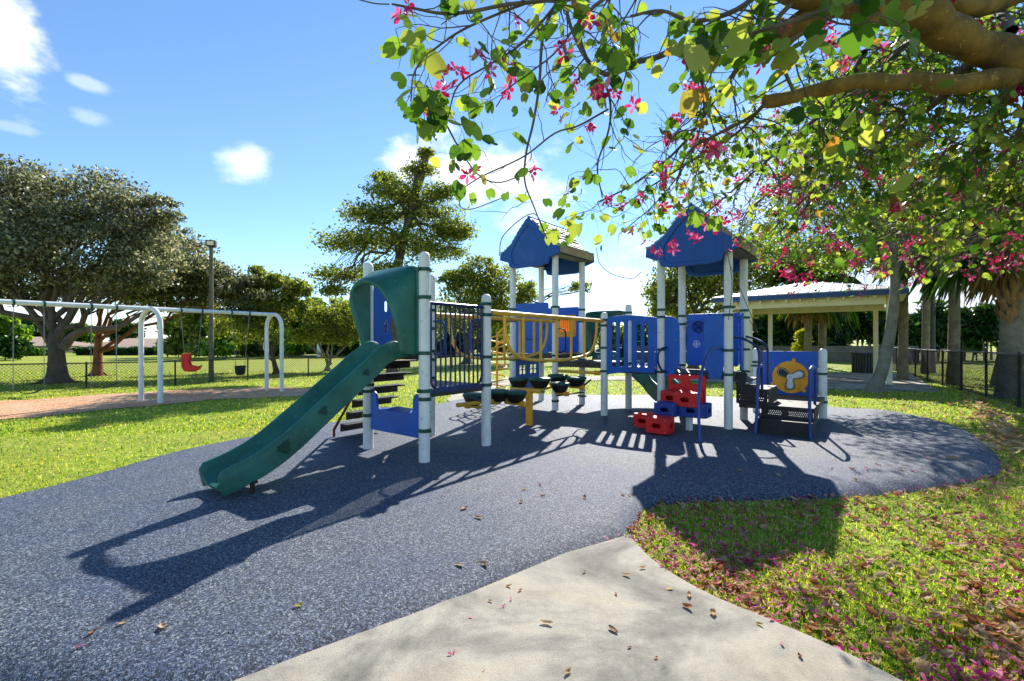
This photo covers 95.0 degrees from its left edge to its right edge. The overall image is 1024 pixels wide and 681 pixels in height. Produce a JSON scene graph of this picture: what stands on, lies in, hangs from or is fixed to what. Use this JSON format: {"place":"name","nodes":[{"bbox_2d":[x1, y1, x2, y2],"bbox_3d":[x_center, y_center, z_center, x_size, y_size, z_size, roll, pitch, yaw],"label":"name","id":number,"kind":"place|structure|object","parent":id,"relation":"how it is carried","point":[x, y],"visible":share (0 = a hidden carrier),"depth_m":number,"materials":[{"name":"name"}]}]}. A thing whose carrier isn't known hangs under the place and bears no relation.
{"place":"outdoors","nodes":[
{"label":"outdoors","id":0,"kind":"place"},
{"bbox_2d":[299,355,471,355],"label":"road","id":1,"kind":"structure","parent":0,"point":[316,355],"depth_m":51.55,"materials":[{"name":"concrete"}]},
{"bbox_2d":[0,394,1001,680],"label":"rubber surfacing","id":2,"kind":"structure","parent":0,"point":[342,534],"depth_m":3.60,"materials":[{"name":"rubber"}]},
{"bbox_2d":[158,622,166,627],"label":"fallen leaf","id":3,"kind":"object","parent":2,"relation":"on","point":[163,625],"visible":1,"depth_m":2.22,"materials":[{"name":"beige plant"}]},
{"bbox_2d":[199,202,827,495],"bbox_3d":[0.873,-0.536,6.567,6.043,3.872,8.034,0,0,33],"label":"play structure","id":4,"kind":"object","parent":2,"relation":"on","point":[787,387],"visible":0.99,"depth_m":7.11,"materials":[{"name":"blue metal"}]},
{"bbox_2d":[619,461,1014,531],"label":"petal litter","id":5,"kind":"object","parent":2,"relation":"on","point":[841,498],"visible":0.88,"depth_m":4.28,"materials":[{"name":"pink plant"}]},
{"bbox_2d":[0,341,1023,680],"bbox_3d":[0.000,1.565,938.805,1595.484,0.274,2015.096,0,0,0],"label":"lawn","id":6,"kind":"structure","parent":0,"point":[130,359],"depth_m":6.60,"materials":[{"name":"green plant"}]},
{"bbox_2d":[0,335,34,359],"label":"shrub","id":7,"kind":"object","parent":6,"relation":"on","point":[23,347],"visible":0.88,"depth_m":39.67,"materials":[{"name":"green plant"}]},
{"bbox_2d":[0,314,34,347],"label":"shrub","id":8,"kind":"object","parent":6,"relation":"on","point":[23,331],"visible":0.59,"depth_m":44.22,"materials":[{"name":"green plant"}]},
{"bbox_2d":[28,347,47,355],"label":"hedge","id":9,"kind":"object","parent":6,"relation":"on","point":[39,351],"visible":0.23,"depth_m":51.52,"materials":[{"name":"green plant"}]},
{"bbox_2d":[19,318,66,338],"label":"background tree","id":10,"kind":"object","parent":6,"relation":"on","point":[36,333],"visible":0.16,"depth_m":73.65,"materials":[{"name":"green plant"}]},
{"bbox_2d":[26,337,90,352],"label":"house","id":11,"kind":"structure","parent":6,"relation":"on","point":[38,342],"depth_m":65.25,"materials":[{"name":"paint"}]},
{"bbox_2d":[63,322,94,343],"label":"background tree","id":12,"kind":"object","parent":6,"relation":"on","point":[86,338],"visible":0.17,"depth_m":79.95,"materials":[{"name":"green plant"}]},
{"bbox_2d":[0,154,197,384],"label":"broad tree","id":13,"kind":"object","parent":6,"relation":"on","point":[41,224],"visible":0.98,"depth_m":18.37,"materials":[{"name":"green plant"}]},
{"bbox_2d":[72,346,156,354],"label":"hedge","id":14,"kind":"object","parent":6,"relation":"on","point":[78,350],"visible":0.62,"depth_m":53.54,"materials":[{"name":"green plant"}]},
{"bbox_2d":[70,338,165,349],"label":"house","id":15,"kind":"structure","parent":6,"relation":"on","point":[133,342],"depth_m":64.06,"materials":[{"name":"paint"}]},
{"bbox_2d":[103,318,146,340],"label":"background tree","id":16,"kind":"object","parent":6,"relation":"on","point":[121,332],"visible":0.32,"depth_m":77.39,"materials":[{"name":"green plant"}]},
{"bbox_2d":[0,387,308,418],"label":"mulch bed","id":17,"kind":"object","parent":6,"relation":"on","point":[39,408],"visible":0.91,"depth_m":12.78,"materials":[{"name":"orange wood"}]},
{"bbox_2d":[0,299,283,402],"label":"swing set","id":18,"kind":"object","parent":17,"relation":"on","point":[145,310],"visible":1,"depth_m":12.75,"materials":[{"name":"white metal"}]},
{"bbox_2d":[12,307,44,393],"bbox_3d":[-10.845,0.229,10.538,0.150,1.936,0.522,0,0,30],"label":"swing","id":19,"kind":"object","parent":18,"relation":"hanging from","point":[13,356],"visible":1,"depth_m":10.48,"materials":[{"name":"metal"}]},
{"bbox_2d":[90,310,116,387],"bbox_3d":[-10.151,0.222,11.676,0.150,1.926,0.522,0,0,30],"label":"swing","id":20,"kind":"object","parent":18,"relation":"hanging from","point":[91,355],"visible":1,"depth_m":11.69,"materials":[{"name":"metal"}]},
{"bbox_2d":[181,315,201,371],"bbox_3d":[-9.141,0.079,13.365,0.510,1.647,0.345,0,0,-25],"label":"swing","id":21,"kind":"object","parent":18,"relation":"hanging from","point":[187,365],"visible":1,"depth_m":13.20,"materials":[{"name":"plastic"}]},
{"bbox_2d":[231,317,248,374],"bbox_3d":[-8.412,0.161,14.529,0.310,1.816,0.480,0,0,0],"label":"swing","id":22,"kind":"object","parent":18,"relation":"hanging from","point":[240,369],"visible":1,"depth_m":14.42,"materials":[{"name":"metal"}]},
{"bbox_2d":[62,220,272,376],"bbox_3d":[-17.376,-2.277,22.615,11.478,8.253,5.771,0,0,0],"label":"spreading tree","id":23,"kind":"object","parent":6,"relation":"on","point":[192,292],"visible":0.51,"depth_m":22.23,"materials":[{"name":"green plant"}]},
{"bbox_2d":[153,313,193,356],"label":"background tree","id":24,"kind":"object","parent":6,"relation":"on","point":[173,344],"visible":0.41,"depth_m":47.13,"materials":[{"name":"green plant"}]},
{"bbox_2d":[0,356,385,391],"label":"chain link fence","id":25,"kind":"object","parent":6,"relation":"on","point":[146,362],"visible":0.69,"depth_m":17.41,"materials":[{"name":"black metal"}]},
{"bbox_2d":[172,303,225,357],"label":"background tree","id":26,"kind":"object","parent":6,"relation":"on","point":[190,322],"visible":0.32,"depth_m":44.98,"materials":[{"name":"green plant"}]},
{"bbox_2d":[205,240,216,381],"bbox_3d":[-12.305,-1.150,19.195,0.360,5.883,0.236,0,0,-17],"label":"light pole","id":27,"kind":"object","parent":6,"relation":"on","point":[211,244],"visible":0.87,"depth_m":19.14,"materials":[{"name":"metal"}]},
{"bbox_2d":[200,315,253,357],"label":"background tree","id":28,"kind":"object","parent":6,"relation":"on","point":[222,347],"visible":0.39,"depth_m":43.05,"materials":[{"name":"green plant"}]},
{"bbox_2d":[235,335,264,356],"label":"background tree","id":29,"kind":"object","parent":6,"relation":"on","point":[255,349],"visible":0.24,"depth_m":49.19,"materials":[{"name":"green plant"}]},
{"bbox_2d":[201,264,315,373],"bbox_3d":[-13.386,-1.005,24.822,6.423,5.691,5.038,0,0,0],"label":"slender tree","id":30,"kind":"object","parent":6,"relation":"on","point":[285,302],"visible":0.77,"depth_m":23.58,"materials":[{"name":"green plant"}]},
{"bbox_2d":[260,328,312,357],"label":"shrub","id":31,"kind":"object","parent":6,"relation":"on","point":[292,349],"visible":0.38,"depth_m":45.32,"materials":[{"name":"green plant"}]},
{"bbox_2d":[273,311,313,355],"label":"background tree","id":32,"kind":"object","parent":6,"relation":"on","point":[297,324],"visible":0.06,"depth_m":51.74,"materials":[{"name":"green plant"}]},
{"bbox_2d":[304,297,326,353],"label":"background tree","id":33,"kind":"object","parent":6,"relation":"on","point":[316,298],"visible":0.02,"depth_m":59.35,"materials":[{"name":"green plant"}]},
{"bbox_2d":[317,344,320,356],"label":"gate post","id":34,"kind":"object","parent":6,"relation":"on","point":[318,349],"visible":0.27,"depth_m":45.83,"materials":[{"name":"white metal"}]},
{"bbox_2d":[284,298,359,371],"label":"multi stem tree","id":35,"kind":"object","parent":6,"relation":"on","point":[323,328],"visible":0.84,"depth_m":25.38,"materials":[{"name":"green plant"}]},
{"bbox_2d":[308,333,359,357],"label":"shrub","id":36,"kind":"object","parent":6,"relation":"on","point":[347,350],"visible":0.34,"depth_m":46.72,"materials":[{"name":"green plant"}]},
{"bbox_2d":[326,297,349,328],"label":"background tree","id":37,"kind":"object","parent":6,"relation":"on","point":[341,299],"depth_m":55.30,"materials":[{"name":"green plant"}]},
{"bbox_2d":[301,146,481,372],"bbox_3d":[-5.741,-3.661,22.113,8.758,10.871,4.173,0,0,0],"label":"tall layered tree","id":38,"kind":"object","parent":6,"relation":"on","point":[412,203],"visible":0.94,"depth_m":21.68,"materials":[{"name":"green plant"}]},
{"bbox_2d":[437,319,467,356],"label":"background tree","id":39,"kind":"object","parent":6,"relation":"on","point":[448,343],"visible":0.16,"depth_m":49.26,"materials":[{"name":"green plant"}]},
{"bbox_2d":[466,327,509,354],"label":"background tree","id":40,"kind":"object","parent":6,"relation":"on","point":[493,344],"visible":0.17,"depth_m":49.45,"materials":[{"name":"green plant"}]},
{"bbox_2d":[435,255,591,363],"bbox_3d":[-0.186,-1.936,31.068,11.909,7.161,5.785,0,0,0],"label":"round tree","id":41,"kind":"object","parent":6,"relation":"on","point":[463,277],"visible":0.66,"depth_m":29.69,"materials":[{"name":"green plant"}]},
{"bbox_2d":[596,323,639,352],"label":"background tree","id":42,"kind":"object","parent":6,"relation":"on","point":[614,336],"visible":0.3,"depth_m":53.22,"materials":[{"name":"green plant"}]},
{"bbox_2d":[399,351,879,370],"bbox_3d":[6.669,1.139,24.917,25.374,1.187,0.954,0,0,2],"label":"chain link fence","id":43,"kind":"object","parent":6,"relation":"on","point":[637,356],"visible":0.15,"depth_m":24.95,"materials":[{"name":"black metal"}]},
{"bbox_2d":[360,0,1023,332],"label":"orchid tree","id":44,"kind":"object","parent":6,"relation":"on","point":[945,34],"visible":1,"depth_m":2.77,"materials":[{"name":"green plant"}]},
{"bbox_2d":[639,217,805,368],"bbox_3d":[11.467,-2.577,25.014,9.752,8.433,6.443,0,0,0],"label":"broad tree","id":45,"kind":"object","parent":6,"relation":"on","point":[708,287],"visible":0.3,"depth_m":23.91,"materials":[{"name":"green plant"}]},
{"bbox_2d":[637,346,918,361],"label":"boundary wall","id":46,"kind":"structure","parent":6,"relation":"on","point":[836,348],"depth_m":32.88,"materials":[{"name":"grey concrete"}]},
{"bbox_2d":[575,391,1023,680],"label":"petal litter","id":47,"kind":"object","parent":6,"relation":"on","point":[995,645],"visible":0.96,"depth_m":3.02,"materials":[{"name":"plant"}]},
{"bbox_2d":[790,328,813,350],"bbox_3d":[16.055,0.447,26.052,1.086,2.318,1.321,0,0,0],"label":"shrub","id":48,"kind":"object","parent":6,"relation":"on","point":[799,345],"visible":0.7,"depth_m":25.95,"materials":[{"name":"yellow plant"}]},
{"bbox_2d":[764,253,856,351],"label":"fan palm","id":49,"kind":"object","parent":6,"relation":"on","point":[825,317],"visible":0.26,"depth_m":24.38,"materials":[{"name":"green plant"}]},
{"bbox_2d":[637,299,999,360],"bbox_3d":[27.149,-0.813,35.133,36.019,4.868,5.150,0,0,0],"label":"palm hedge","id":50,"kind":"object","parent":6,"relation":"on","point":[979,328],"visible":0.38,"depth_m":34.36,"materials":[{"name":"green plant"}]},
{"bbox_2d":[786,249,862,367],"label":"fan palm","id":51,"kind":"object","parent":6,"relation":"on","point":[822,338],"visible":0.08,"depth_m":25.33,"materials":[{"name":"green plant"}]},
{"bbox_2d":[627,391,1023,679],"bbox_3d":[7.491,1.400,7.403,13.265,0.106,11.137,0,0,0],"label":"leaf litter","id":52,"kind":"object","parent":6,"relation":"on","point":[1014,627],"visible":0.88,"depth_m":2.87,"materials":[{"name":"plant"}]},
{"bbox_2d":[840,628,846,640],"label":"fallen leaf","id":53,"kind":"object","parent":6,"relation":"on","point":[842,632],"visible":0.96,"depth_m":2.27,"materials":[{"name":"brown plant"}]},
{"bbox_2d":[851,353,879,372],"bbox_3d":[15.422,0.998,20.500,0.720,0.925,0.720,0,0,-6],"label":"litter bin","id":54,"kind":"object","parent":6,"relation":"on","point":[861,362],"visible":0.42,"depth_m":20.21,"materials":[{"name":"black metal"}]},
{"bbox_2d":[736,116,1003,392],"bbox_3d":[9.372,-2.198,12.113,7.660,7.573,3.286,0,0,-20],"label":"leaning tree","id":55,"kind":"object","parent":6,"relation":"on","point":[876,383],"visible":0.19,"depth_m":12.38,"materials":[{"name":"green plant"}]},
{"bbox_2d":[818,372,939,391],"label":"pavilion slab","id":56,"kind":"structure","parent":6,"relation":"on","point":[847,381],"depth_m":15.34,"materials":[{"name":"concrete"}]},
{"bbox_2d":[712,281,908,385],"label":"picnic pavilion","id":57,"kind":"structure","parent":56,"relation":"on","point":[770,301],"depth_m":16.65,"materials":[{"name":"white metal"}]},
{"bbox_2d":[843,185,939,379],"bbox_3d":[14.040,-1.951,16.992,4.070,7.298,3.405,0,0,0],"label":"fan palm","id":58,"kind":"object","parent":6,"relation":"on","point":[902,362],"visible":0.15,"depth_m":16.89,"materials":[{"name":"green plant"}]},
{"bbox_2d":[888,179,937,373],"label":"fan palm","id":59,"kind":"object","parent":6,"relation":"on","point":[925,344],"visible":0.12,"depth_m":20.89,"materials":[{"name":"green plant"}]},
{"bbox_2d":[930,295,935,372],"bbox_3d":[19.207,-2.351,21.449,0.266,7.900,0.266,0,0,0],"label":"light pole","id":60,"kind":"object","parent":6,"relation":"on","point":[932,333],"visible":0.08,"depth_m":21.36,"materials":[{"name":"black metal"}]},
{"bbox_2d":[871,206,1007,384],"bbox_3d":[14.723,-1.742,15.668,4.252,6.829,4.136,0,0,0],"label":"fan palm","id":61,"kind":"object","parent":6,"relation":"on","point":[954,331],"visible":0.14,"depth_m":15.43,"materials":[{"name":"green plant"}]},
{"bbox_2d":[892,347,1023,408],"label":"chain link fence","id":62,"kind":"object","parent":6,"relation":"on","point":[943,380],"visible":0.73,"depth_m":12.73,"materials":[{"name":"black metal"}]},
{"bbox_2d":[916,150,1023,398],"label":"fan palm","id":63,"kind":"object","parent":6,"relation":"on","point":[1009,301],"visible":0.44,"depth_m":11.67,"materials":[{"name":"green plant"}]},
{"bbox_2d":[962,276,998,384],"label":"fan palm","id":64,"kind":"object","parent":6,"relation":"on","point":[983,298],"visible":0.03,"depth_m":15.62,"materials":[{"name":"green plant"}]},
{"bbox_2d":[946,384,1023,461],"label":"leaf litter","id":65,"kind":"object","parent":6,"relation":"on","point":[1008,432],"visible":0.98,"depth_m":7.29,"materials":[{"name":"brown plant"}]},
{"bbox_2d":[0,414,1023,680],"bbox_3d":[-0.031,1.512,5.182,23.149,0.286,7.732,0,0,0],"label":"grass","id":66,"kind":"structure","parent":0,"point":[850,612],"depth_m":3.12,"materials":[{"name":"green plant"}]},
{"bbox_2d":[740,596,753,602],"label":"fallen leaf","id":67,"kind":"object","parent":66,"relation":"on","point":[746,599],"visible":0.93,"depth_m":2.55,"materials":[{"name":"brown plant"}]},
{"bbox_2d":[751,607,758,613],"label":"fallen leaf","id":68,"kind":"object","parent":66,"relation":"on","point":[755,610],"visible":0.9,"depth_m":2.45,"materials":[{"name":"brown plant"}]},
{"bbox_2d":[754,596,760,605],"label":"fallen leaf","id":69,"kind":"object","parent":66,"relation":"on","point":[757,601],"visible":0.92,"depth_m":2.52,"materials":[{"name":"brown plant"}]},
{"bbox_2d":[759,597,769,613],"bbox_3d":[1.323,1.392,2.453,0.039,0.024,0.102,3,18,-29],"label":"fallen petal","id":70,"kind":"object","parent":66,"relation":"on","point":[761,600],"visible":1,"depth_m":2.47,"materials":[{"name":"plant"}]},
{"bbox_2d":[793,609,800,617],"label":"fallen leaf","id":71,"kind":"object","parent":66,"relation":"on","point":[795,612],"visible":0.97,"depth_m":2.45,"materials":[{"name":"brown plant"}]},
{"bbox_2d":[804,625,811,631],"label":"fallen leaf","id":72,"kind":"object","parent":66,"relation":"on","point":[807,628],"visible":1,"depth_m":2.28,"materials":[{"name":"brown plant"}]},
{"bbox_2d":[823,631,834,639],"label":"fallen leaf","id":73,"kind":"object","parent":66,"relation":"on","point":[831,636],"visible":1,"depth_m":2.24,"materials":[{"name":"brown plant"}]},
{"bbox_2d":[831,613,838,625],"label":"fallen leaf","id":74,"kind":"object","parent":66,"relation":"on","point":[835,616],"visible":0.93,"depth_m":2.37,"materials":[{"name":"brown plant"}]},
{"bbox_2d":[826,625,843,629],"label":"fallen leaf","id":75,"kind":"object","parent":66,"relation":"on","point":[834,626],"visible":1,"depth_m":2.33,"materials":[{"name":"brown plant"}]},
{"bbox_2d":[836,617,843,625],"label":"fallen leaf","id":76,"kind":"object","parent":66,"relation":"on","point":[840,620],"visible":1,"depth_m":2.35,"materials":[{"name":"brown plant"}]},
{"bbox_2d":[837,638,845,642],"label":"fallen leaf","id":77,"kind":"object","parent":66,"relation":"on","point":[842,640],"visible":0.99,"depth_m":2.21,"materials":[{"name":"beige plant"}]},
{"bbox_2d":[848,640,860,654],"bbox_3d":[1.565,1.413,2.144,0.031,0.024,0.087,4,16,-4],"label":"fallen leaf","id":78,"kind":"object","parent":66,"relation":"on","point":[850,644],"visible":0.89,"depth_m":2.16,"materials":[{"name":"beige plant"}]},
{"bbox_2d":[871,651,880,664],"bbox_3d":[1.620,1.412,2.090,0.037,0.020,0.082,-21,1,24],"label":"fallen leaf","id":79,"kind":"object","parent":66,"relation":"on","point":[877,656],"visible":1,"depth_m":2.09,"materials":[{"name":"beige plant"}]},
{"bbox_2d":[874,637,890,649],"bbox_3d":[1.722,1.412,2.194,0.030,0.023,0.084,-34,39,-15],"label":"fallen leaf","id":80,"kind":"object","parent":66,"relation":"on","point":[877,639],"visible":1,"depth_m":2.20,"materials":[{"name":"brown plant"}]},
{"bbox_2d":[879,637,891,641],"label":"fallen leaf","id":81,"kind":"object","parent":66,"relation":"on","point":[886,639],"visible":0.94,"depth_m":2.22,"materials":[{"name":"brown plant"}]},
{"bbox_2d":[878,643,894,649],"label":"fallen leaf","id":82,"kind":"object","parent":66,"relation":"on","point":[883,644],"visible":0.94,"depth_m":2.19,"materials":[{"name":"brown plant"}]},
{"bbox_2d":[891,636,901,646],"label":"fallen leaf","id":83,"kind":"object","parent":66,"relation":"on","point":[896,642],"visible":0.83,"depth_m":2.21,"materials":[{"name":"brown plant"}]},
{"bbox_2d":[895,646,906,658],"bbox_3d":[1.747,1.411,2.109,0.085,0.025,0.039,-38,19,-16],"label":"fallen leaf","id":84,"kind":"object","parent":66,"relation":"on","point":[903,650],"visible":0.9,"depth_m":2.12,"materials":[{"name":"brown plant"}]},
{"bbox_2d":[903,656,910,663],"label":"fallen leaf","id":85,"kind":"object","parent":66,"relation":"on","point":[907,660],"visible":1,"depth_m":2.07,"materials":[{"name":"brown plant"}]},
{"bbox_2d":[911,646,922,653],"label":"fallen leaf","id":86,"kind":"object","parent":66,"relation":"on","point":[918,648],"visible":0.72,"depth_m":2.16,"materials":[{"name":"plant"}]},
{"bbox_2d":[912,654,927,661],"bbox_3d":[1.800,1.412,2.077,0.092,0.018,0.043,-14,-22,-9],"label":"fallen leaf","id":87,"kind":"object","parent":66,"relation":"on","point":[921,658],"visible":0.92,"depth_m":2.09,"materials":[{"name":"beige plant"}]},
{"bbox_2d":[915,661,930,674],"bbox_3d":[1.762,1.412,2.019,0.098,0.019,0.046,-31,34,-12],"label":"fallen leaf","id":88,"kind":"object","parent":66,"relation":"on","point":[926,666],"visible":0.97,"depth_m":2.02,"materials":[{"name":"brown plant"}]},
{"bbox_2d":[921,672,933,680],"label":"fallen petal","id":89,"kind":"object","parent":66,"relation":"on","point":[931,677],"visible":1,"depth_m":1.95,"materials":[{"name":"pink plant"}]},
{"bbox_2d":[930,663,940,674],"bbox_3d":[1.809,1.402,2.013,0.069,0.018,0.036,0,0,-40],"label":"fallen petal","id":90,"kind":"object","parent":66,"relation":"on","point":[936,665],"visible":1,"depth_m":2.02,"materials":[{"name":"pink plant"}]},
{"bbox_2d":[940,669,956,673],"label":"fallen leaf","id":91,"kind":"object","parent":66,"relation":"on","point":[953,671],"visible":0.79,"depth_m":2.00,"materials":[{"name":"brown plant"}]},
{"bbox_2d":[948,670,956,680],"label":"fallen petal","id":92,"kind":"object","parent":66,"relation":"on","point":[951,674],"visible":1,"depth_m":1.95,"materials":[{"name":"purple plant"}]},
{"bbox_2d":[958,671,971,680],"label":"fallen leaf","id":93,"kind":"object","parent":66,"relation":"on","point":[962,675],"visible":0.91,"depth_m":1.97,"materials":[{"name":"brown plant"}]},
{"bbox_2d":[970,675,980,680],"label":"fallen leaf","id":94,"kind":"object","parent":66,"relation":"on","point":[977,678],"visible":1,"depth_m":1.95,"materials":[{"name":"brown plant"}]},
{"bbox_2d":[976,669,993,677],"bbox_3d":[1.986,1.393,1.969,0.058,0.012,0.039,-18,35,3],"label":"fallen petal","id":95,"kind":"object","parent":66,"relation":"on","point":[989,674],"visible":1,"depth_m":1.97,"materials":[{"name":"pink plant"}]},
{"bbox_2d":[988,670,1002,676],"bbox_3d":[2.045,1.398,1.976,0.064,0.012,0.034,0,0,-12],"label":"fallen petal","id":96,"kind":"object","parent":66,"relation":"on","point":[999,672],"visible":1,"depth_m":1.98,"materials":[{"name":"pink plant"}]},
{"bbox_2d":[0,366,1023,436],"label":"grass","id":97,"kind":"structure","parent":0,"point":[234,411],"depth_m":11.12,"materials":[{"name":"green plant"}]},
{"bbox_2d":[0,0,1023,340],"label":"sky","id":98,"kind":"structure","parent":0,"point":[260,118],"materials":[{"name":"blue"}]},
{"bbox_2d":[234,534,901,680],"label":"concrete path","id":99,"kind":"structure","parent":0,"point":[646,614],"depth_m":2.20,"materials":[{"name":"grey concrete"}]},
{"bbox_2d":[540,619,552,623],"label":"fallen leaf","id":100,"kind":"object","parent":99,"relation":"on","point":[546,621],"visible":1,"depth_m":2.32,"materials":[{"name":"brown plant"}]},
{"bbox_2d":[608,624,617,632],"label":"fallen leaf","id":101,"kind":"object","parent":99,"relation":"on","point":[612,628],"visible":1,"depth_m":2.27,"materials":[{"name":"brown plant"}]},
{"bbox_2d":[682,602,691,607],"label":"fallen leaf","id":102,"kind":"object","parent":99,"relation":"on","point":[687,605],"visible":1,"depth_m":2.47,"materials":[{"name":"brown plant"}]},
{"bbox_2d":[710,608,715,615],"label":"fallen leaf","id":103,"kind":"object","parent":99,"relation":"on","point":[713,612],"visible":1,"depth_m":2.41,"materials":[{"name":"brown plant"}]},
{"bbox_2d":[447,376,760,400],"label":"back path","id":104,"kind":"structure","parent":0,"point":[502,383],"depth_m":17.17,"materials":[{"name":"concrete"}]}
]}

